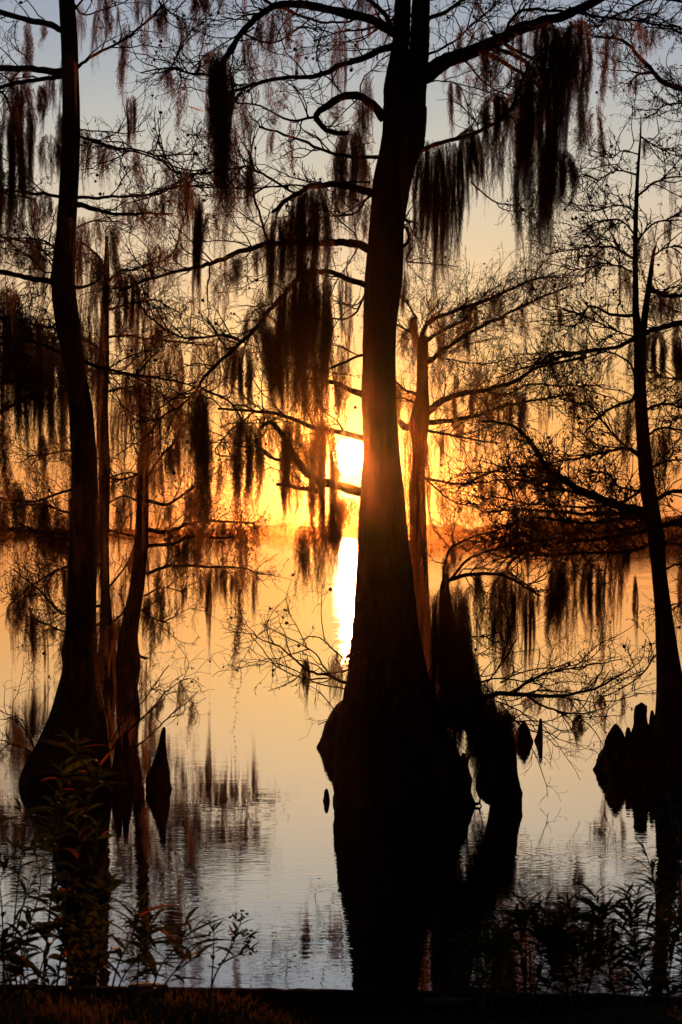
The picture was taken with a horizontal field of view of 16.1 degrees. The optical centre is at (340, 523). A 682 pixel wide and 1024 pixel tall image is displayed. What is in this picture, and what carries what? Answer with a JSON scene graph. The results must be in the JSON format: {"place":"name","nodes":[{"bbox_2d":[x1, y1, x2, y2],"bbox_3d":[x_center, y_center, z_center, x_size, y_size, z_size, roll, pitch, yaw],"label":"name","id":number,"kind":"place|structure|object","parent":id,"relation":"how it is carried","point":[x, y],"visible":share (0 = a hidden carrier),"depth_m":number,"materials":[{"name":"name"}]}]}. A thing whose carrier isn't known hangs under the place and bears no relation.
{"place":"outdoors","nodes":[
{"label":"outdoors","id":0,"kind":"place"},
{"bbox_2d":[0,536,681,995],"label":"water","id":1,"kind":"structure","parent":0,"point":[296,866],"depth_m":17.68,"materials":[{"name":"orange liquid"}]},
{"bbox_2d":[0,59,163,502],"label":"cypress tree","id":2,"kind":"object","parent":1,"relation":"on","point":[8,371],"visible":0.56,"depth_m":25.80,"materials":[{"name":"black plant"}]},
{"bbox_2d":[0,419,14,540],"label":"spanish moss","id":3,"kind":"object","parent":2,"relation":"hanging from","point":[7,487],"visible":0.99,"depth_m":26.02,"materials":[{"name":"brown plant"}]},
{"bbox_2d":[0,287,25,483],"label":"spanish moss","id":4,"kind":"object","parent":2,"relation":"hanging from","point":[11,376],"visible":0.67,"depth_m":25.99,"materials":[{"name":"brown plant"}]},
{"bbox_2d":[13,315,46,511],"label":"spanish moss","id":5,"kind":"object","parent":2,"relation":"hanging from","point":[28,406],"visible":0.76,"depth_m":25.98,"materials":[{"name":"brown plant"}]},
{"bbox_2d":[31,339,70,518],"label":"spanish moss","id":6,"kind":"object","parent":2,"relation":"hanging from","point":[50,417],"visible":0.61,"depth_m":25.97,"materials":[{"name":"brown plant"}]},
{"bbox_2d":[0,207,231,677],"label":"cypress tree","id":7,"kind":"object","parent":1,"relation":"on","point":[40,526],"visible":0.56,"depth_m":34.43,"materials":[{"name":"brown plant"}]},
{"bbox_2d":[145,727,172,790],"bbox_3d":[-1.508,2.241,19.969,0.226,1.118,0.239,0,0,0],"label":"cypress knee","id":8,"kind":"object","parent":1,"relation":"in","point":[157,778],"visible":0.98,"depth_m":19.91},
{"bbox_2d":[69,352,295,688],"bbox_3d":[-2.108,0.277,32.113,3.088,5.262,1.882,0,0,0],"label":"cypress tree","id":9,"kind":"object","parent":1,"relation":"on","point":[127,629],"visible":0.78,"depth_m":32.16,"materials":[{"name":"brown plant"}]},
{"bbox_2d":[0,0,430,790],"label":"cypress tree","id":10,"kind":"object","parent":1,"relation":"on","point":[72,710],"visible":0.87,"depth_m":20.12,"materials":[{"name":"black plant"}]},
{"bbox_2d":[0,114,29,284],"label":"spanish moss","id":11,"kind":"object","parent":10,"relation":"hanging from","point":[19,163],"visible":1,"depth_m":19.99,"materials":[{"name":"brown plant"}]},
{"bbox_2d":[5,85,38,261],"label":"spanish moss","id":12,"kind":"object","parent":10,"relation":"hanging from","point":[31,122],"visible":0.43,"depth_m":20.38,"materials":[{"name":"brown plant"}]},
{"bbox_2d":[78,284,107,489],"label":"spanish moss","id":13,"kind":"object","parent":10,"relation":"hanging from","point":[100,337],"visible":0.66,"depth_m":20.52,"materials":[{"name":"brown plant"}]},
{"bbox_2d":[86,612,110,736],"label":"spanish moss","id":14,"kind":"object","parent":10,"relation":"hanging from","point":[94,657],"visible":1,"depth_m":19.90,"materials":[{"name":"brown plant"}]},
{"bbox_2d":[92,495,109,687],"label":"spanish moss","id":15,"kind":"object","parent":10,"relation":"hanging from","point":[101,574],"visible":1,"depth_m":19.92,"materials":[{"name":"brown plant"}]},
{"bbox_2d":[109,398,127,499],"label":"spanish moss","id":16,"kind":"object","parent":10,"relation":"hanging from","point":[116,434],"visible":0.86,"depth_m":20.70,"materials":[{"name":"brown plant"}]},
{"bbox_2d":[130,310,167,524],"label":"spanish moss","id":17,"kind":"object","parent":10,"relation":"hanging from","point":[150,362],"visible":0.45,"depth_m":20.78,"materials":[{"name":"brown plant"}]},
{"bbox_2d":[138,378,162,539],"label":"spanish moss","id":18,"kind":"object","parent":10,"relation":"hanging from","point":[145,415],"visible":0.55,"depth_m":20.51,"materials":[{"name":"brown plant"}]},
{"bbox_2d":[62,0,681,812],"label":"cypress tree","id":19,"kind":"object","parent":1,"relation":"on","point":[390,734],"visible":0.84,"depth_m":18.71,"materials":[{"name":"black plant"}]},
{"bbox_2d":[145,243,171,314],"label":"spanish moss","id":20,"kind":"object","parent":19,"relation":"hanging from","point":[160,258],"visible":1,"depth_m":18.35,"materials":[{"name":"brown plant"}]},
{"bbox_2d":[173,409,194,517],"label":"spanish moss","id":21,"kind":"object","parent":19,"relation":"hanging from","point":[177,444],"visible":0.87,"depth_m":18.66,"materials":[{"name":"brown plant"}]},
{"bbox_2d":[177,167,194,281],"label":"spanish moss","id":22,"kind":"object","parent":19,"relation":"hanging from","point":[190,203],"visible":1,"depth_m":18.46,"materials":[{"name":"brown plant"}]},
{"bbox_2d":[190,193,204,345],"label":"spanish moss","id":23,"kind":"object","parent":19,"relation":"hanging from","point":[197,246],"visible":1,"depth_m":18.36,"materials":[{"name":"brown plant"}]},
{"bbox_2d":[184,383,217,564],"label":"spanish moss","id":24,"kind":"object","parent":19,"relation":"hanging from","point":[199,441],"visible":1,"depth_m":18.43,"materials":[{"name":"brown plant"}]},
{"bbox_2d":[202,334,232,423],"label":"spanish moss","id":25,"kind":"object","parent":19,"relation":"hanging from","point":[226,371],"visible":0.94,"depth_m":18.67,"materials":[{"name":"brown plant"}]},
{"bbox_2d":[201,46,235,293],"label":"spanish moss","id":26,"kind":"object","parent":19,"relation":"hanging from","point":[218,128],"visible":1,"depth_m":18.14,"materials":[{"name":"brown plant"}]},
{"bbox_2d":[228,495,247,762],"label":"spanish moss","id":27,"kind":"object","parent":19,"relation":"hanging from","point":[240,582],"visible":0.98,"depth_m":18.55,"materials":[{"name":"brown plant"}]},
{"bbox_2d":[228,345,256,436],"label":"spanish moss","id":28,"kind":"object","parent":19,"relation":"hanging from","point":[237,360],"visible":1,"depth_m":18.46,"materials":[{"name":"brown plant"}]},
{"bbox_2d":[226,419,265,553],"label":"spanish moss","id":29,"kind":"object","parent":19,"relation":"hanging from","point":[260,470],"visible":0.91,"depth_m":18.65,"materials":[{"name":"brown plant"}]},
{"bbox_2d":[250,288,272,384],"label":"spanish moss","id":30,"kind":"object","parent":19,"relation":"hanging from","point":[263,314],"visible":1,"depth_m":18.37,"materials":[{"name":"brown plant"}]},
{"bbox_2d":[258,325,286,443],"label":"spanish moss","id":31,"kind":"object","parent":19,"relation":"hanging from","point":[267,371],"visible":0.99,"depth_m":18.34,"materials":[{"name":"brown plant"}]},
{"bbox_2d":[263,217,296,325],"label":"spanish moss","id":32,"kind":"object","parent":19,"relation":"hanging from","point":[283,240],"visible":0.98,"depth_m":18.45,"materials":[{"name":"brown plant"}]},
{"bbox_2d":[277,417,295,545],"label":"spanish moss","id":33,"kind":"object","parent":19,"relation":"hanging from","point":[289,446],"visible":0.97,"depth_m":18.65,"materials":[{"name":"brown plant"}]},
{"bbox_2d":[269,283,312,454],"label":"spanish moss","id":34,"kind":"object","parent":19,"relation":"hanging from","point":[287,342],"visible":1,"depth_m":18.24,"materials":[{"name":"brown plant"}]},
{"bbox_2d":[288,433,314,522],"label":"spanish moss","id":35,"kind":"object","parent":19,"relation":"hanging from","point":[307,453],"visible":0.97,"depth_m":18.65,"materials":[{"name":"brown plant"}]},
{"bbox_2d":[290,255,323,439],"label":"spanish moss","id":36,"kind":"object","parent":19,"relation":"hanging from","point":[302,281],"visible":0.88,"depth_m":18.34,"materials":[{"name":"brown plant"}]},
{"bbox_2d":[288,363,326,464],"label":"spanish moss","id":37,"kind":"object","parent":19,"relation":"hanging from","point":[315,404],"visible":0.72,"depth_m":18.45,"materials":[{"name":"brown plant"}]},
{"bbox_2d":[291,520,326,614],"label":"spanish moss","id":38,"kind":"object","parent":19,"relation":"hanging from","point":[319,553],"visible":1,"depth_m":18.55,"materials":[{"name":"brown plant"}]},
{"bbox_2d":[290,178,336,330],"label":"spanish moss","id":39,"kind":"object","parent":19,"relation":"hanging from","point":[317,220],"visible":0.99,"depth_m":18.34,"materials":[{"name":"brown plant"}]},
{"bbox_2d":[293,288,337,431],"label":"spanish moss","id":40,"kind":"object","parent":19,"relation":"hanging from","point":[324,319],"visible":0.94,"depth_m":18.35,"materials":[{"name":"brown plant"}]},
{"bbox_2d":[306,418,343,631],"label":"spanish moss","id":41,"kind":"object","parent":19,"relation":"hanging from","point":[334,488],"visible":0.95,"depth_m":18.75,"materials":[{"name":"brown plant"}]},
{"bbox_2d":[323,495,348,577],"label":"spanish moss","id":42,"kind":"object","parent":19,"relation":"hanging from","point":[334,531],"visible":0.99,"depth_m":18.75,"materials":[{"name":"brown plant"}]},
{"bbox_2d":[329,24,347,136],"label":"spanish moss","id":43,"kind":"object","parent":19,"relation":"hanging from","point":[336,51],"visible":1,"depth_m":18.66,"materials":[{"name":"brown plant"}]},
{"bbox_2d":[337,272,354,382],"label":"spanish moss","id":44,"kind":"object","parent":19,"relation":"hanging from","point":[342,292],"visible":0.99,"depth_m":18.75,"materials":[{"name":"brown plant"}]},
{"bbox_2d":[333,128,370,249],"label":"spanish moss","id":45,"kind":"object","parent":19,"relation":"hanging from","point":[342,159],"visible":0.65,"depth_m":19.04,"materials":[{"name":"brown plant"}]},
{"bbox_2d":[398,133,424,243],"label":"spanish moss","id":46,"kind":"object","parent":19,"relation":"hanging from","point":[402,160],"visible":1,"depth_m":18.56,"materials":[{"name":"brown plant"}]},
{"bbox_2d":[403,418,421,614],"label":"spanish moss","id":47,"kind":"object","parent":19,"relation":"hanging from","point":[412,481],"visible":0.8,"depth_m":19.36,"materials":[{"name":"brown plant"}]},
{"bbox_2d":[411,555,426,642],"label":"spanish moss","id":48,"kind":"object","parent":19,"relation":"hanging from","point":[416,572],"visible":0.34,"depth_m":19.14,"materials":[{"name":"brown plant"}]},
{"bbox_2d":[411,140,448,341],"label":"spanish moss","id":49,"kind":"object","parent":19,"relation":"hanging from","point":[431,207],"visible":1,"depth_m":18.64,"materials":[{"name":"brown plant"}]},
{"bbox_2d":[427,643,464,747],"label":"spanish moss","id":50,"kind":"object","parent":19,"relation":"hanging from","point":[440,698],"visible":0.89,"depth_m":18.77,"materials":[{"name":"brown plant"}]},
{"bbox_2d":[433,139,465,361],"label":"spanish moss","id":51,"kind":"object","parent":19,"relation":"hanging from","point":[454,199],"visible":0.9,"depth_m":18.75,"materials":[{"name":"brown plant"}]},
{"bbox_2d":[456,127,484,230],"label":"spanish moss","id":52,"kind":"object","parent":19,"relation":"hanging from","point":[470,161],"visible":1,"depth_m":18.65,"materials":[{"name":"brown plant"}]},
{"bbox_2d":[476,92,513,176],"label":"spanish moss","id":53,"kind":"object","parent":19,"relation":"hanging from","point":[488,126],"visible":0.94,"depth_m":18.55,"materials":[{"name":"brown plant"}]},
{"bbox_2d":[489,91,518,211],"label":"spanish moss","id":54,"kind":"object","parent":19,"relation":"hanging from","point":[503,136],"visible":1,"depth_m":18.54,"materials":[{"name":"brown plant"}]},
{"bbox_2d":[489,24,519,131],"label":"spanish moss","id":55,"kind":"object","parent":19,"relation":"hanging from","point":[498,55],"visible":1,"depth_m":18.37,"materials":[{"name":"brown plant"}]},
{"bbox_2d":[508,150,537,307],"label":"spanish moss","id":56,"kind":"object","parent":19,"relation":"hanging from","point":[515,201],"visible":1,"depth_m":18.53,"materials":[{"name":"brown plant"}]},
{"bbox_2d":[512,81,535,245],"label":"spanish moss","id":57,"kind":"object","parent":19,"relation":"hanging from","point":[520,143],"visible":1,"depth_m":18.49,"materials":[{"name":"brown plant"}]},
{"bbox_2d":[520,52,558,288],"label":"spanish moss","id":58,"kind":"object","parent":19,"relation":"hanging from","point":[539,120],"visible":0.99,"depth_m":18.45,"materials":[{"name":"brown plant"}]},
{"bbox_2d":[532,134,559,285],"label":"spanish moss","id":59,"kind":"object","parent":19,"relation":"hanging from","point":[544,175],"visible":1,"depth_m":18.39,"materials":[{"name":"brown plant"}]},
{"bbox_2d":[531,21,560,94],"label":"spanish moss","id":60,"kind":"object","parent":19,"relation":"hanging from","point":[538,48],"visible":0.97,"depth_m":18.35,"materials":[{"name":"brown plant"}]},
{"bbox_2d":[545,43,570,257],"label":"spanish moss","id":61,"kind":"object","parent":19,"relation":"hanging from","point":[556,86],"visible":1,"depth_m":18.35,"materials":[{"name":"brown plant"}]},
{"bbox_2d":[539,149,580,238],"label":"spanish moss","id":62,"kind":"object","parent":19,"relation":"hanging from","point":[573,173],"visible":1,"depth_m":18.45,"materials":[{"name":"brown plant"}]},
{"bbox_2d":[559,17,595,168],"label":"spanish moss","id":63,"kind":"object","parent":19,"relation":"hanging from","point":[575,59],"visible":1,"depth_m":18.34,"materials":[{"name":"brown plant"}]},
{"bbox_2d":[350,240,624,670],"bbox_3d":[2.228,-0.730,36.024,4.288,7.059,2.779,0,0,0],"label":"cypress tree","id":64,"kind":"object","parent":1,"relation":"on","point":[422,410],"visible":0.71,"depth_m":35.89,"materials":[{"name":"brown plant"}]},
{"bbox_2d":[493,739,522,805],"bbox_3d":[1.305,2.234,18.870,0.227,1.132,0.230,0,0,29],"label":"cypress knee","id":65,"kind":"object","parent":1,"relation":"in","point":[510,793],"visible":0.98,"depth_m":18.80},
{"bbox_2d":[410,472,680,802],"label":"cypress snag","id":66,"kind":"object","parent":1,"relation":"in","point":[446,581],"visible":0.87,"depth_m":18.97,"materials":[{"name":"plant"}]},
{"bbox_2d":[414,434,432,571],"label":"spanish moss","id":67,"kind":"object","parent":66,"relation":"hanging from","point":[423,481],"visible":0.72,"depth_m":19.66,"materials":[{"name":"brown plant"}]},
{"bbox_2d":[428,587,454,728],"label":"spanish moss","id":68,"kind":"object","parent":66,"relation":"hanging from","point":[435,625],"visible":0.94,"depth_m":18.81,"materials":[{"name":"brown plant"}]},
{"bbox_2d":[440,586,471,749],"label":"spanish moss","id":69,"kind":"object","parent":66,"relation":"hanging from","point":[459,638],"visible":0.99,"depth_m":18.72,"materials":[{"name":"brown plant"}]},
{"bbox_2d":[445,647,482,803],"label":"spanish moss","id":70,"kind":"object","parent":66,"relation":"hanging from","point":[461,683],"visible":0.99,"depth_m":18.65,"materials":[{"name":"brown plant"}]},
{"bbox_2d":[462,694,500,806],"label":"spanish moss","id":71,"kind":"object","parent":66,"relation":"hanging from","point":[491,728],"visible":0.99,"depth_m":18.67,"materials":[{"name":"brown plant"}]},
{"bbox_2d":[471,702,518,805],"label":"spanish moss","id":72,"kind":"object","parent":66,"relation":"hanging from","point":[509,737],"visible":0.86,"depth_m":18.81,"materials":[{"name":"brown plant"}]},
{"bbox_2d":[487,568,518,714],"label":"spanish moss","id":73,"kind":"object","parent":66,"relation":"hanging from","point":[493,590],"visible":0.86,"depth_m":19.27,"materials":[{"name":"brown plant"}]},
{"bbox_2d":[522,586,535,691],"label":"spanish moss","id":74,"kind":"object","parent":66,"relation":"hanging from","point":[531,631],"visible":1,"depth_m":19.18,"materials":[{"name":"brown plant"}]},
{"bbox_2d":[437,79,681,773],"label":"cypress tree","id":75,"kind":"object","parent":1,"relation":"on","point":[667,729],"visible":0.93,"depth_m":21.45,"materials":[{"name":"black plant"}]},
{"bbox_2d":[540,562,571,666],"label":"spanish moss","id":76,"kind":"object","parent":75,"relation":"hanging from","point":[556,596],"visible":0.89,"depth_m":21.29,"materials":[{"name":"brown plant"}]},
{"bbox_2d":[557,565,580,683],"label":"spanish moss","id":77,"kind":"object","parent":75,"relation":"hanging from","point":[574,602],"visible":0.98,"depth_m":21.30,"materials":[{"name":"brown plant"}]},
{"bbox_2d":[577,556,605,661],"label":"spanish moss","id":78,"kind":"object","parent":75,"relation":"hanging from","point":[587,594],"visible":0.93,"depth_m":21.30,"materials":[{"name":"brown plant"}]},
{"bbox_2d":[599,548,613,755],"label":"spanish moss","id":79,"kind":"object","parent":75,"relation":"hanging from","point":[604,609],"visible":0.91,"depth_m":21.21,"materials":[{"name":"brown plant"}]},
{"bbox_2d":[479,0,681,636],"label":"cypress tree","id":80,"kind":"object","parent":1,"relation":"on","point":[665,82],"visible":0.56,"depth_m":23.93,"materials":[{"name":"black plant"}]},
{"bbox_2d":[646,332,669,402],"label":"spanish moss","id":81,"kind":"object","parent":80,"relation":"hanging from","point":[651,350],"visible":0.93,"depth_m":23.99,"materials":[{"name":"brown plant"}]},
{"bbox_2d":[593,723,624,771],"bbox_3d":[2.414,2.291,21.510,0.349,1.017,0.372,0,0,0],"label":"cypress knee","id":82,"kind":"object","parent":1,"relation":"on","point":[616,739],"visible":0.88,"depth_m":21.42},
{"bbox_2d":[622,702,656,772],"bbox_3d":[2.658,2.192,21.407,0.370,1.215,0.330,0,0,-37],"label":"cypress knee","id":83,"kind":"object","parent":1,"relation":"on","point":[640,757],"visible":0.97,"depth_m":21.31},
{"bbox_2d":[0,984,681,1023],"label":"ground","id":84,"kind":"structure","parent":0,"point":[570,1016],"depth_m":9.76,"materials":[{"name":"brown plant"}]},
{"bbox_2d":[0,797,42,1003],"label":"bank plant","id":85,"kind":"object","parent":84,"relation":"on","point":[4,865],"visible":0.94,"depth_m":9.33,"materials":[{"name":"black plant"}]},
{"bbox_2d":[12,828,59,1003],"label":"bank plant","id":86,"kind":"object","parent":84,"relation":"on","point":[23,886],"visible":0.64,"depth_m":9.60,"materials":[{"name":"black plant"}]},
{"bbox_2d":[0,884,100,1003],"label":"bank plant","id":87,"kind":"object","parent":84,"relation":"on","point":[41,930],"visible":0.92,"depth_m":9.26,"materials":[{"name":"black plant"}]},
{"bbox_2d":[0,930,104,1003],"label":"bank plant","id":88,"kind":"object","parent":84,"relation":"on","point":[18,971],"visible":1,"depth_m":9.08,"materials":[{"name":"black plant"}]},
{"bbox_2d":[21,727,126,1003],"bbox_3d":[-1.041,1.329,9.342,0.437,1.086,0.390,0,0,0],"label":"bank plant","id":89,"kind":"object","parent":84,"relation":"on","point":[67,806],"visible":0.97,"depth_m":9.34,"materials":[{"name":"black plant"}]},
{"bbox_2d":[38,870,126,1003],"bbox_3d":[-1.004,1.620,9.418,0.353,0.506,0.226,0,0,0],"label":"bank plant","id":90,"kind":"object","parent":84,"relation":"on","point":[103,893],"visible":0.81,"depth_m":9.41,"materials":[{"name":"black plant"}]},
{"bbox_2d":[46,813,118,1003],"bbox_3d":[-1.033,1.527,9.502,0.214,0.732,0.485,0,0,13],"label":"bank plant","id":91,"kind":"object","parent":84,"relation":"on","point":[103,835],"visible":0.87,"depth_m":9.51,"materials":[{"name":"black plant"}]},
{"bbox_2d":[68,888,190,1003],"bbox_3d":[-0.811,1.637,9.304,0.481,0.432,0.422,0,0,0],"label":"bank plant","id":92,"kind":"object","parent":84,"relation":"on","point":[143,957],"visible":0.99,"depth_m":9.27,"materials":[{"name":"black plant"}]},
{"bbox_2d":[129,903,233,1003],"bbox_3d":[-0.655,1.697,9.596,0.491,0.355,0.494,0,0,-22],"label":"bank plant","id":93,"kind":"object","parent":84,"relation":"on","point":[154,972],"visible":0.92,"depth_m":9.54,"materials":[{"name":"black plant"}]},
{"bbox_2d":[206,910,260,1003],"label":"bank plant","id":94,"kind":"object","parent":84,"relation":"on","point":[247,941],"visible":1,"depth_m":9.64,"materials":[{"name":"black plant"}]},
{"bbox_2d":[0,984,680,1016],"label":"timber edging","id":95,"kind":"object","parent":84,"relation":"on","point":[310,1000],"visible":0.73,"depth_m":9.98,"materials":[{"name":"black wood"}]},
{"bbox_2d":[440,910,529,1012],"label":"bank plant","id":96,"kind":"object","parent":84,"relation":"on","point":[489,949],"visible":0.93,"depth_m":9.42,"materials":[{"name":"black plant"}]},
{"bbox_2d":[488,888,593,1012],"bbox_3d":[0.777,1.637,9.282,0.440,0.503,0.418,0,0,0],"label":"bank plant","id":97,"kind":"object","parent":84,"relation":"on","point":[532,915],"visible":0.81,"depth_m":9.23,"materials":[{"name":"black plant"}]},
{"bbox_2d":[524,883,631,1012],"bbox_3d":[0.898,1.609,9.220,0.406,0.518,0.517,0,0,0],"label":"bank plant","id":98,"kind":"object","parent":84,"relation":"on","point":[592,918],"visible":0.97,"depth_m":9.19,"materials":[{"name":"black plant"}]},
{"bbox_2d":[579,882,679,1012],"bbox_3d":[1.155,1.622,9.347,0.353,0.536,0.852,0,0,29],"label":"bank plant","id":99,"kind":"object","parent":84,"relation":"on","point":[637,911],"visible":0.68,"depth_m":9.19,"materials":[{"name":"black plant"}]},
{"bbox_2d":[604,790,681,1012],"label":"bank plant","id":100,"kind":"object","parent":84,"relation":"on","point":[671,894],"visible":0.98,"depth_m":9.03,"materials":[{"name":"black plant"}]},
{"bbox_2d":[607,898,681,1012],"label":"bank plant","id":101,"kind":"object","parent":84,"relation":"on","point":[675,919],"visible":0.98,"depth_m":8.80,"materials":[{"name":"black plant"}]},
{"bbox_2d":[0,0,681,529],"label":"sky","id":102,"kind":"structure","parent":0,"point":[99,98],"materials":[{"name":"orange"}]},
{"label":"lake bed","id":103,"kind":"structure","parent":0,"visible":0},
{"bbox_2d":[0,522,447,535],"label":"woods","id":104,"kind":"object","parent":103,"relation":"on","point":[289,531],"visible":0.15,"depth_m":415.57,"materials":[{"name":"plant"}]},
{"bbox_2d":[427,515,681,543],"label":"side woods","id":105,"kind":"object","parent":103,"relation":"on","point":[434,538],"visible":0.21,"depth_m":261.70,"materials":[{"name":"plant"}]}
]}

